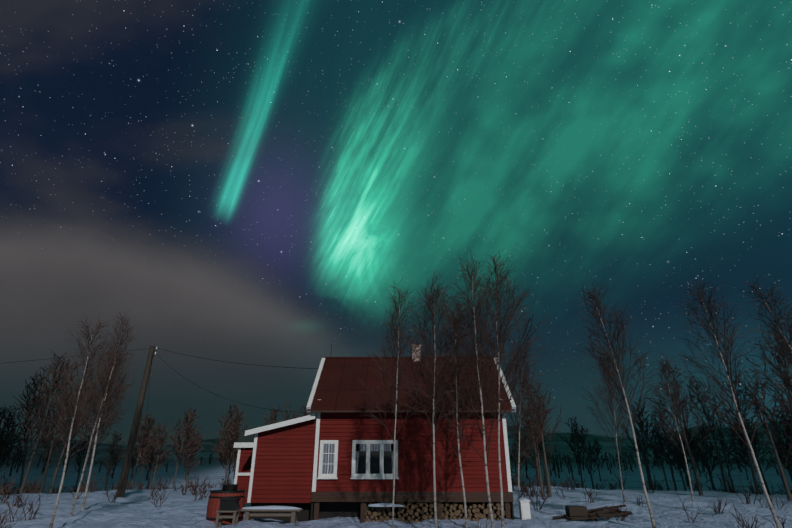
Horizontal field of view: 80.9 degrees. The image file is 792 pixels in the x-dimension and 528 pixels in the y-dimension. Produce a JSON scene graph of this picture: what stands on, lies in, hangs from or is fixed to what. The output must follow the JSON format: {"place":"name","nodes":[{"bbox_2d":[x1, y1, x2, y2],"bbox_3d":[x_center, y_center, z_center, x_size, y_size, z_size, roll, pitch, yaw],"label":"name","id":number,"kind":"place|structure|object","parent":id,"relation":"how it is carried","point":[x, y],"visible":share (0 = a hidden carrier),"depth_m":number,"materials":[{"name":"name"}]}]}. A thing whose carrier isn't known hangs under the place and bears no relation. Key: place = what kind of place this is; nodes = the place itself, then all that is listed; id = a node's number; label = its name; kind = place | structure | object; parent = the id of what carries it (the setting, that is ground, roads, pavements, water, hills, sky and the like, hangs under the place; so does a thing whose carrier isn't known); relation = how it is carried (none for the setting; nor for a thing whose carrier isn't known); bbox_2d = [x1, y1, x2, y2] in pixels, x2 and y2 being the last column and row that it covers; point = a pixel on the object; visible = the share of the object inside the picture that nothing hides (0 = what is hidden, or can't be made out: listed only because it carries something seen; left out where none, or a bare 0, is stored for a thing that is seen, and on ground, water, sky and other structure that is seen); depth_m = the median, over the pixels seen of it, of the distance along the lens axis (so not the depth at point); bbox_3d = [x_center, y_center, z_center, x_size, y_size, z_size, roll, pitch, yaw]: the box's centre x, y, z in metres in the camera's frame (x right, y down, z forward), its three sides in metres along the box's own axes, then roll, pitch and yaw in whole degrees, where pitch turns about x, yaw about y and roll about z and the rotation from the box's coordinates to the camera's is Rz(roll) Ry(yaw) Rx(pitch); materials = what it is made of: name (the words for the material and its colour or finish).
{"place":"outdoors","nodes":[
{"label":"outdoors","id":0,"kind":"place"},
{"bbox_2d":[0,421,791,527],"bbox_3d":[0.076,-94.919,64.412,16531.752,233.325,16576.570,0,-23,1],"label":"snow ground","id":1,"kind":"structure","parent":0,"point":[136,508],"depth_m":24.72,"materials":[{"name":"white snow"}]},
{"bbox_2d":[35,315,123,527],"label":"birch","id":2,"kind":"object","parent":1,"relation":"on","point":[84,383],"visible":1,"depth_m":14.23,"materials":[{"name":"brown plant"}]},
{"bbox_2d":[62,347,134,515],"bbox_3d":[-10.689,5.873,16.710,2.406,6.024,2.220,0,-23,1],"label":"birch","id":3,"kind":"object","parent":1,"relation":"on","point":[107,386],"visible":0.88,"depth_m":16.94,"materials":[{"name":"brown plant"}]},
{"bbox_2d":[73,310,140,509],"bbox_3d":[-12.743,6.012,20.032,2.490,8.496,3.602,20,-30,-38],"label":"birch","id":4,"kind":"object","parent":1,"relation":"on","point":[96,436],"visible":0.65,"depth_m":20.45,"materials":[{"name":"brown plant"}]},
{"bbox_2d":[115,346,156,497],"bbox_3d":[-13.957,8.460,25.367,1.427,8.132,0.385,-16,-28,33],"label":"utility pole","id":5,"kind":"object","parent":1,"relation":"on","point":[122,484],"visible":0.94,"depth_m":25.34,"materials":[{"name":"brown wood"}]},
{"bbox_2d":[7,348,318,412],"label":"overhead wires","id":6,"kind":"object","parent":5,"relation":"attached to","point":[204,389],"visible":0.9,"depth_m":21.86,"materials":[{"name":"black"}]},
{"bbox_2d":[206,484,245,523],"bbox_3d":[-5.340,7.534,14.625,1.120,1.060,1.120,0,-23,1],"label":"barrel","id":7,"kind":"object","parent":1,"relation":"on","point":[215,497],"visible":0.71,"depth_m":14.27,"materials":[{"name":"red wood"}]},
{"bbox_2d":[215,496,240,527],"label":"stool with grill box","id":8,"kind":"object","parent":1,"relation":"on","point":[229,504],"visible":0.94,"depth_m":13.74,"materials":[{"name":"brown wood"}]},
{"bbox_2d":[240,508,301,523],"bbox_3d":[-3.867,7.817,14.340,1.850,0.440,0.330,0,-23,1],"label":"long bench","id":9,"kind":"object","parent":1,"relation":"on","point":[249,514],"visible":0.77,"depth_m":14.28,"materials":[{"name":"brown wood"}]},
{"bbox_2d":[242,506,300,508],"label":"bench snow","id":10,"kind":"structure","parent":9,"relation":"on","point":[272,507],"depth_m":14.35,"materials":[{"name":"white snow"}]},
{"bbox_2d":[233,343,515,522],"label":"house","id":11,"kind":"structure","parent":1,"relation":"on","point":[333,456],"depth_m":15.60,"materials":[{"name":"red paint"}]},
{"bbox_2d":[0,468,791,527],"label":"shrubs","id":12,"kind":"object","parent":1,"relation":"on","point":[6,490],"visible":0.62,"depth_m":26.07,"materials":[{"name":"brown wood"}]},
{"bbox_2d":[0,317,791,500],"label":"forest trees","id":13,"kind":"object","parent":1,"relation":"on","point":[230,455],"visible":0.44,"depth_m":45.55,"materials":[{"name":"brown plant"}]},
{"bbox_2d":[357,277,443,527],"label":"birch tree","id":14,"kind":"object","parent":1,"relation":"on","point":[397,312],"visible":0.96,"depth_m":12.04,"materials":[{"name":"brown plant"}]},
{"bbox_2d":[380,271,487,527],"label":"birch","id":15,"kind":"object","parent":1,"relation":"on","point":[432,316],"visible":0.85,"depth_m":11.88,"materials":[{"name":"brown plant"}]},
{"bbox_2d":[365,502,505,522],"bbox_3d":[1.321,8.019,15.111,4.729,0.728,0.467,0,-23,1],"label":"firewood stack","id":16,"kind":"object","parent":1,"relation":"on","point":[457,512],"visible":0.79,"depth_m":14.93,"materials":[{"name":"brown wood"}]},
{"bbox_2d":[368,503,404,506],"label":"snow on woodpile","id":17,"kind":"structure","parent":16,"relation":"on","point":[383,505],"depth_m":14.74,"materials":[{"name":"white snow"}]},
{"bbox_2d":[409,292,494,527],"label":"birch","id":18,"kind":"object","parent":1,"relation":"on","point":[457,416],"visible":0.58,"depth_m":12.03,"materials":[{"name":"brown plant"}]},
{"bbox_2d":[423,248,536,527],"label":"birch","id":19,"kind":"object","parent":1,"relation":"on","point":[476,357],"visible":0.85,"depth_m":11.78,"materials":[{"name":"brown plant"}]},
{"bbox_2d":[442,248,549,527],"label":"birch","id":20,"kind":"object","parent":1,"relation":"on","point":[499,302],"visible":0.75,"depth_m":12.89,"materials":[{"name":"brown plant"}]},
{"bbox_2d":[509,456,517,484],"bbox_3d":[8.834,16.150,40.616,3.182,6.700,3.034,0,-23,1],"label":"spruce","id":21,"kind":"object","parent":1,"relation":"on","point":[512,475],"visible":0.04,"depth_m":39.47,"materials":[{"name":"plant"}]},
{"bbox_2d":[517,500,530,519],"bbox_3d":[4.104,7.859,14.804,0.340,0.585,0.360,0,-23,1],"label":"white meter cabinet","id":22,"kind":"object","parent":1,"relation":"on","point":[524,510],"visible":0.81,"depth_m":14.68,"materials":[{"name":"paint"}]},
{"bbox_2d":[502,341,555,498],"bbox_3d":[6.611,8.090,24.523,4.125,7.980,3.972,0,-23,1],"label":"birch","id":23,"kind":"object","parent":1,"relation":"on","point":[518,411],"visible":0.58,"depth_m":24.43,"materials":[{"name":"brown plant"}]},
{"bbox_2d":[552,504,631,520],"bbox_3d":[6.630,8.119,14.939,3.105,0.618,1.335,12,-26,-26],"label":"log pile","id":24,"kind":"object","parent":1,"relation":"on","point":[576,513],"visible":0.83,"depth_m":14.60,"materials":[{"name":"brown wood"}]},
{"bbox_2d":[578,344,644,501],"bbox_3d":[10.695,7.523,22.429,3.226,7.495,3.325,0,-23,1],"label":"birch","id":25,"kind":"object","parent":1,"relation":"on","point":[619,408],"visible":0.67,"depth_m":22.56,"materials":[{"name":"brown plant"}]},
{"bbox_2d":[573,280,663,527],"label":"birch","id":26,"kind":"object","parent":1,"relation":"on","point":[611,342],"visible":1,"depth_m":14.15,"materials":[{"name":"brown plant"}]},
{"bbox_2d":[639,355,711,500],"bbox_3d":[13.905,7.925,22.966,3.059,7.030,2.382,-5,-24,13],"label":"birch","id":27,"kind":"object","parent":1,"relation":"on","point":[670,394],"visible":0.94,"depth_m":23.25,"materials":[{"name":"brown plant"}]},
{"bbox_2d":[663,276,791,527],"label":"birch","id":28,"kind":"object","parent":1,"relation":"on","point":[724,360],"visible":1,"depth_m":12.94,"materials":[{"name":"brown plant"}]},
{"bbox_2d":[739,275,791,415],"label":"birch","id":29,"kind":"object","parent":1,"relation":"on","point":[784,341],"visible":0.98,"depth_m":15.70,"materials":[{"name":"brown plant"}]},
{"bbox_2d":[0,0,791,444],"label":"sky","id":30,"kind":"structure","parent":0,"point":[249,181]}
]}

